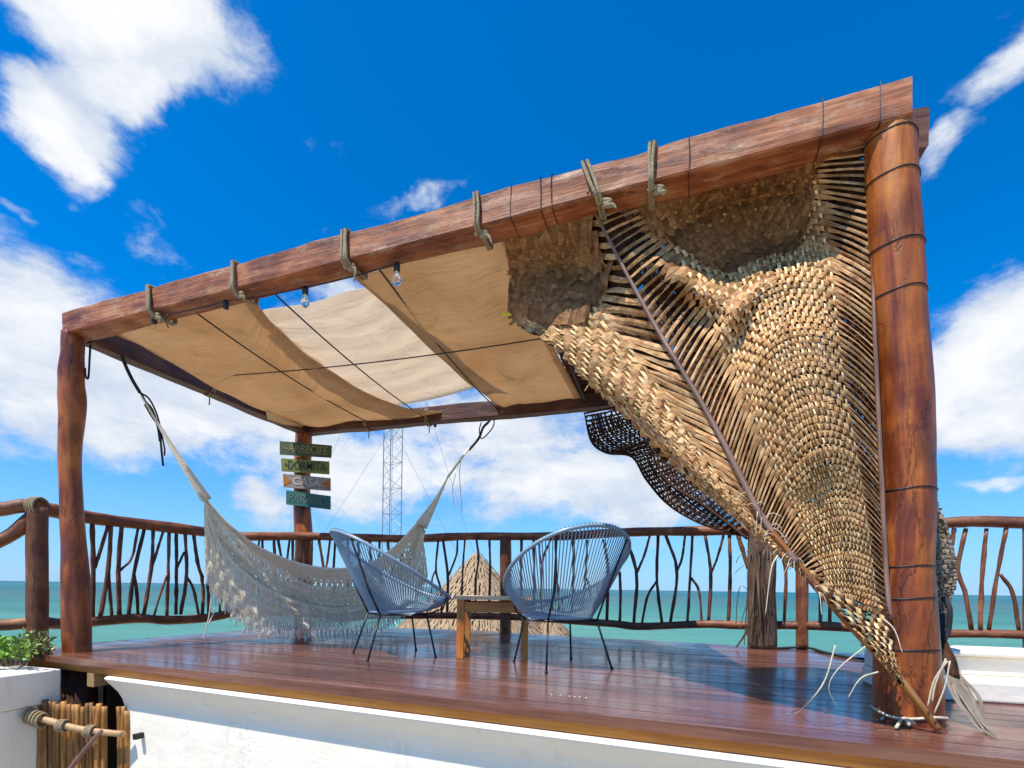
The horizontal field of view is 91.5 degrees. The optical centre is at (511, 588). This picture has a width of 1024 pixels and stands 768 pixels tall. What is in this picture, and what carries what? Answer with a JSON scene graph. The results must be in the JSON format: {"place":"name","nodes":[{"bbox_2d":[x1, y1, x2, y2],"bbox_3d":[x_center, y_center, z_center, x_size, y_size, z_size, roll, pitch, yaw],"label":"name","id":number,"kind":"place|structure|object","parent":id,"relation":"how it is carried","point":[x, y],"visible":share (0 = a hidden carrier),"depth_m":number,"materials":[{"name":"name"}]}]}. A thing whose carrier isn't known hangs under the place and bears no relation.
{"place":"outdoors","nodes":[
{"label":"outdoors","id":0,"kind":"place"},
{"bbox_2d":[0,581,1021,653],"bbox_3d":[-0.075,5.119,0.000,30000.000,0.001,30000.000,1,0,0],"label":"sea","id":1,"kind":"structure","parent":0,"point":[12,599],"depth_m":95.31,"materials":[{"name":"liquid"}]},
{"bbox_2d":[290,403,473,626],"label":"radio mast","id":2,"kind":"object","parent":1,"relation":"on","point":[392,439],"visible":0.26,"depth_m":44.98,"materials":[{"name":"grey metal"}]},
{"bbox_2d":[0,0,1023,595],"label":"sky","id":3,"kind":"structure","parent":0,"point":[156,143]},
{"bbox_2d":[860,643,1023,703],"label":"wall","id":4,"kind":"structure","parent":0,"point":[993,674],"depth_m":2.56,"materials":[{"name":"white paint"}]},
{"label":"terrace floor","id":5,"kind":"structure","parent":0,"visible":0},
{"bbox_2d":[0,664,60,767],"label":"planter wall","id":6,"kind":"structure","parent":5,"relation":"on","point":[22,688],"depth_m":3.21,"materials":[{"name":"white paint"}]},
{"bbox_2d":[0,633,38,665],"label":"green shrub","id":7,"kind":"object","parent":6,"relation":"on","point":[13,650],"visible":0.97,"depth_m":3.34,"materials":[{"name":"green plant"}]},
{"bbox_2d":[22,627,56,660],"bbox_3d":[-3.418,0.411,3.614,0.431,0.253,0.198,1,0,42],"label":"yellow shrub","id":8,"kind":"object","parent":6,"relation":"on","point":[38,647],"visible":0.78,"depth_m":3.56,"materials":[{"name":"green plant"}]},
{"bbox_2d":[21,699,129,767],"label":"reed gate","id":9,"kind":"structure","parent":6,"relation":"attached to","point":[71,735],"depth_m":3.29,"materials":[{"name":"beige wood"}]},
{"bbox_2d":[104,675,851,767],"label":"terrace wall","id":10,"kind":"structure","parent":5,"relation":"on","point":[184,726],"depth_m":2.62,"materials":[{"name":"white paint"}]},
{"bbox_2d":[133,732,143,739],"bbox_3d":[-2.411,0.954,3.220,0.030,0.035,0.050,1,0,22],"label":"gate latch","id":11,"kind":"object","parent":10,"relation":"attached to","point":[139,735],"visible":1,"depth_m":3.21,"materials":[{"name":"black metal"}]},
{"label":"beach","id":12,"kind":"structure","parent":0,"visible":0},
{"bbox_2d":[8,656,123,767],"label":"foundation","id":13,"kind":"object","parent":12,"relation":"on","point":[109,696],"depth_m":4.30,"materials":[{"name":"concrete"}]},
{"bbox_2d":[26,626,1023,767],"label":"deck","id":14,"kind":"structure","parent":13,"relation":"on","point":[733,699],"depth_m":2.72,"materials":[{"name":"brown wood"}]},
{"bbox_2d":[61,669,97,706],"bbox_3d":[-3.219,0.935,3.720,0.226,0.816,0.210,1,0,0],"label":"support post","id":15,"kind":"object","parent":14,"relation":"attached to","point":[75,689],"depth_m":3.63,"materials":[{"name":"brown wood"}]},
{"bbox_2d":[0,496,237,646],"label":"railing","id":16,"kind":"object","parent":14,"relation":"on","point":[31,523],"visible":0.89,"depth_m":4.62,"materials":[{"name":"brown wood"}]},
{"bbox_2d":[329,528,450,660],"bbox_3d":[-0.906,0.044,3.780,0.911,0.931,0.825,1,0,-29],"label":"lounge chair","id":17,"kind":"object","parent":14,"relation":"on","point":[370,596],"visible":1,"depth_m":3.55,"materials":[{"name":"blue plastic"}]},
{"bbox_2d":[454,595,530,658],"bbox_3d":[-0.137,0.290,3.905,0.584,0.456,0.506,1,0,0],"label":"side table","id":18,"kind":"object","parent":14,"relation":"on","point":[466,606],"visible":0.77,"depth_m":3.69,"materials":[{"name":"brown wood"}]},
{"bbox_2d":[57,76,946,728],"bbox_3d":[-0.473,-0.601,4.047,5.413,2.879,2.918,1,0,16],"label":"pergola","id":19,"kind":"object","parent":14,"relation":"on","point":[887,124],"visible":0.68,"depth_m":2.24,"materials":[{"name":"brown wood"}]},
{"bbox_2d":[145,284,177,325],"bbox_3d":[-2.408,-1.916,3.430,0.113,0.270,0.207,1,0,0],"label":"rope tie","id":20,"kind":"object","parent":19,"relation":"attached to","point":[155,315],"visible":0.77,"depth_m":3.35,"materials":[{"name":"beige fabric"}]},
{"bbox_2d":[203,388,215,404],"bbox_3d":[-2.915,-1.911,4.799,0.174,0.302,0.040,1,0,19],"label":"rope tie","id":21,"kind":"object","parent":19,"relation":"attached to","point":[209,395],"visible":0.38,"depth_m":4.79,"materials":[{"name":"beige fabric"}]},
{"bbox_2d":[229,259,258,305],"bbox_3d":[-1.703,-1.917,3.181,0.100,0.264,0.203,1,0,0],"label":"rope tie","id":22,"kind":"object","parent":19,"relation":"attached to","point":[238,294],"visible":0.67,"depth_m":3.10,"materials":[{"name":"beige fabric"}]},
{"bbox_2d":[84,261,436,426],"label":"festoon lights","id":23,"kind":"object","parent":19,"relation":"hanging from","point":[396,281],"visible":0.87,"depth_m":3.03,"materials":[{"name":"black plastic"}]},
{"bbox_2d":[281,458,329,474],"bbox_3d":[-2.439,-1.436,5.887,0.568,0.180,0.023,1,0,0],"label":"sign board","id":24,"kind":"object","parent":19,"relation":"attached to","point":[305,466],"visible":1,"depth_m":5.88,"materials":[{"name":"green paint"}]},
{"bbox_2d":[280,441,331,457],"bbox_3d":[-2.432,-1.636,5.887,0.611,0.187,0.023,1,0,0],"label":"sign board","id":25,"kind":"object","parent":19,"relation":"attached to","point":[303,449],"visible":1,"depth_m":5.88,"materials":[{"name":"green paint"}]},
{"bbox_2d":[283,474,330,490],"bbox_3d":[-2.420,-1.248,5.887,0.561,0.195,0.023,1,0,0],"label":"sign board","id":26,"kind":"object","parent":19,"relation":"attached to","point":[306,482],"visible":1,"depth_m":5.88,"materials":[{"name":"grey paint"}]},
{"bbox_2d":[120,355,494,641],"bbox_3d":[-1.679,-0.797,4.769,3.354,2.580,0.401,1,0,-29],"label":"hammock","id":27,"kind":"object","parent":19,"relation":"hanging from","point":[216,572],"visible":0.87,"depth_m":4.46,"materials":[{"name":"fabric"}]},
{"bbox_2d":[286,490,330,509],"bbox_3d":[-2.401,-1.040,5.887,0.523,0.218,0.023,1,0,0],"label":"sign board","id":28,"kind":"object","parent":19,"relation":"attached to","point":[295,498],"visible":1,"depth_m":5.88,"materials":[{"name":"teal paint"}]},
{"bbox_2d":[118,241,585,426],"bbox_3d":[-1.095,-1.862,4.529,3.534,0.374,2.733,1,0,19],"label":"shade canopy","id":29,"kind":"object","parent":19,"relation":"attached to","point":[380,346],"visible":0.89,"depth_m":4.02,"materials":[{"name":"beige fabric"}]},
{"bbox_2d":[340,227,367,281],"bbox_3d":[-0.902,-1.895,2.898,0.089,0.301,0.206,1,0,20],"label":"rope tie","id":30,"kind":"object","parent":19,"relation":"attached to","point":[349,265],"visible":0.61,"depth_m":2.82,"materials":[{"name":"beige fabric"}]},
{"bbox_2d":[363,420,370,437],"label":"rope tie","id":31,"kind":"object","parent":19,"relation":"attached to","point":[367,430],"visible":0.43,"depth_m":5.77,"materials":[{"name":"beige fabric"}]},
{"bbox_2d":[424,406,431,432],"bbox_3d":[-0.932,-1.882,5.585,0.040,0.302,0.174,1,0,17],"label":"rope tie","id":32,"kind":"object","parent":19,"relation":"attached to","point":[428,425],"visible":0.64,"depth_m":5.54,"materials":[{"name":"beige fabric"}]},
{"bbox_2d":[473,190,492,250],"bbox_3d":[-0.150,-1.902,2.634,0.108,0.280,0.204,1,0,0],"label":"rope tie","id":33,"kind":"object","parent":19,"relation":"attached to","point":[483,234],"visible":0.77,"depth_m":2.55,"materials":[{"name":"beige fabric"}]},
{"bbox_2d":[557,210,638,393],"bbox_3d":[0.653,-1.966,3.919,0.726,0.076,2.730,1,0,14],"label":"palm mat","id":34,"kind":"object","parent":19,"relation":"on","point":[583,384],"visible":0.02,"depth_m":4.55,"materials":[{"name":"plant"}]},
{"bbox_2d":[581,159,616,221],"bbox_3d":[0.410,-1.912,2.437,0.171,0.255,0.218,1,0,0],"label":"rope tie","id":35,"kind":"object","parent":19,"relation":"attached to","point":[603,204],"visible":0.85,"depth_m":2.35,"materials":[{"name":"beige fabric"}]},
{"bbox_2d":[647,139,666,210],"bbox_3d":[0.661,-1.915,2.347,0.094,0.250,0.200,1,0,0],"label":"rope tie","id":36,"kind":"object","parent":19,"relation":"attached to","point":[653,189],"visible":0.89,"depth_m":2.27,"materials":[{"name":"beige fabric"}]},
{"bbox_2d":[584,406,748,539],"bbox_3d":[1.440,-1.125,4.720,1.545,1.340,0.188,1,0,12],"label":"palm mat","id":37,"kind":"object","parent":19,"relation":"hanging from","point":[659,477],"visible":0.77,"depth_m":4.76,"materials":[{"name":"wicker"}]},
{"bbox_2d":[502,141,941,731],"bbox_3d":[0.824,-0.729,2.444,1.972,2.530,0.657,1,0,32],"label":"palm mat","id":38,"kind":"object","parent":19,"relation":"hanging from","point":[754,275],"visible":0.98,"depth_m":2.18,"materials":[{"name":"beige wicker"}]},
{"bbox_2d":[735,538,775,647],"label":"dry fronds","id":39,"kind":"object","parent":19,"relation":"attached to","point":[761,572],"visible":0.9,"depth_m":4.45,"materials":[{"name":"brown plant"}]},
{"bbox_2d":[870,658,950,728],"bbox_3d":[1.637,0.398,2.066,0.254,0.280,0.481,1,0,30],"label":"post rope","id":40,"kind":"object","parent":19,"relation":"attached to","point":[909,721],"visible":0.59,"depth_m":1.90,"materials":[{"name":"white fabric"}]},
{"bbox_2d":[936,502,998,737],"bbox_3d":[1.879,-0.077,2.205,0.251,1.238,0.811,1,0,33],"label":"palm mat","id":41,"kind":"object","parent":19,"relation":"hanging from","point":[946,572],"visible":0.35,"depth_m":2.25,"materials":[{"name":"beige wicker"}]},
{"bbox_2d":[224,525,872,649],"bbox_3d":[0.236,-0.067,5.424,6.843,1.210,1.171,1,0,11],"label":"railing","id":42,"kind":"object","parent":14,"relation":"on","point":[801,625],"visible":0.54,"depth_m":5.43,"materials":[{"name":"brown wood"}]},
{"bbox_2d":[503,522,630,673],"bbox_3d":[0.344,0.067,3.381,0.834,0.921,0.921,1,0,-24],"label":"lounge chair","id":43,"kind":"object","parent":14,"relation":"on","point":[592,604],"visible":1,"depth_m":3.16,"materials":[{"name":"blue plastic"}]},
{"bbox_2d":[775,646,863,659],"bbox_3d":[2.696,0.548,4.181,0.353,0.021,0.863,1,0,-21],"label":"ground rope","id":44,"kind":"object","parent":14,"relation":"on","point":[829,653],"visible":0.77,"depth_m":4.24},
{"bbox_2d":[944,516,1023,647],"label":"railing","id":45,"kind":"object","parent":14,"relation":"on","point":[1005,523],"visible":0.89,"depth_m":4.03,"materials":[{"name":"brown wood"}]},
{"bbox_2d":[396,619,414,627],"bbox_3d":[-2.929,2.709,15.499,2.645,4.136,2.626,1,0,0],"label":"thatched hut","id":46,"kind":"object","parent":12,"relation":"on","point":[404,623],"visible":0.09,"depth_m":15.16,"materials":[{"name":"beige plant"}]},
{"bbox_2d":[404,553,542,634],"bbox_3d":[-1.054,1.895,13.986,4.715,5.818,4.718,1,0,0],"label":"thatched hut","id":47,"kind":"object","parent":12,"relation":"on","point":[470,565],"visible":0.38,"depth_m":13.06,"materials":[{"name":"beige plant"}]},
{"bbox_2d":[537,622,571,635],"bbox_3d":[1.015,2.719,13.586,2.304,4.232,2.212,1,0,0],"label":"thatched hut","id":48,"kind":"object","parent":12,"relation":"on","point":[558,629],"visible":0.2,"depth_m":13.25,"materials":[{"name":"beige plant"}]}
]}

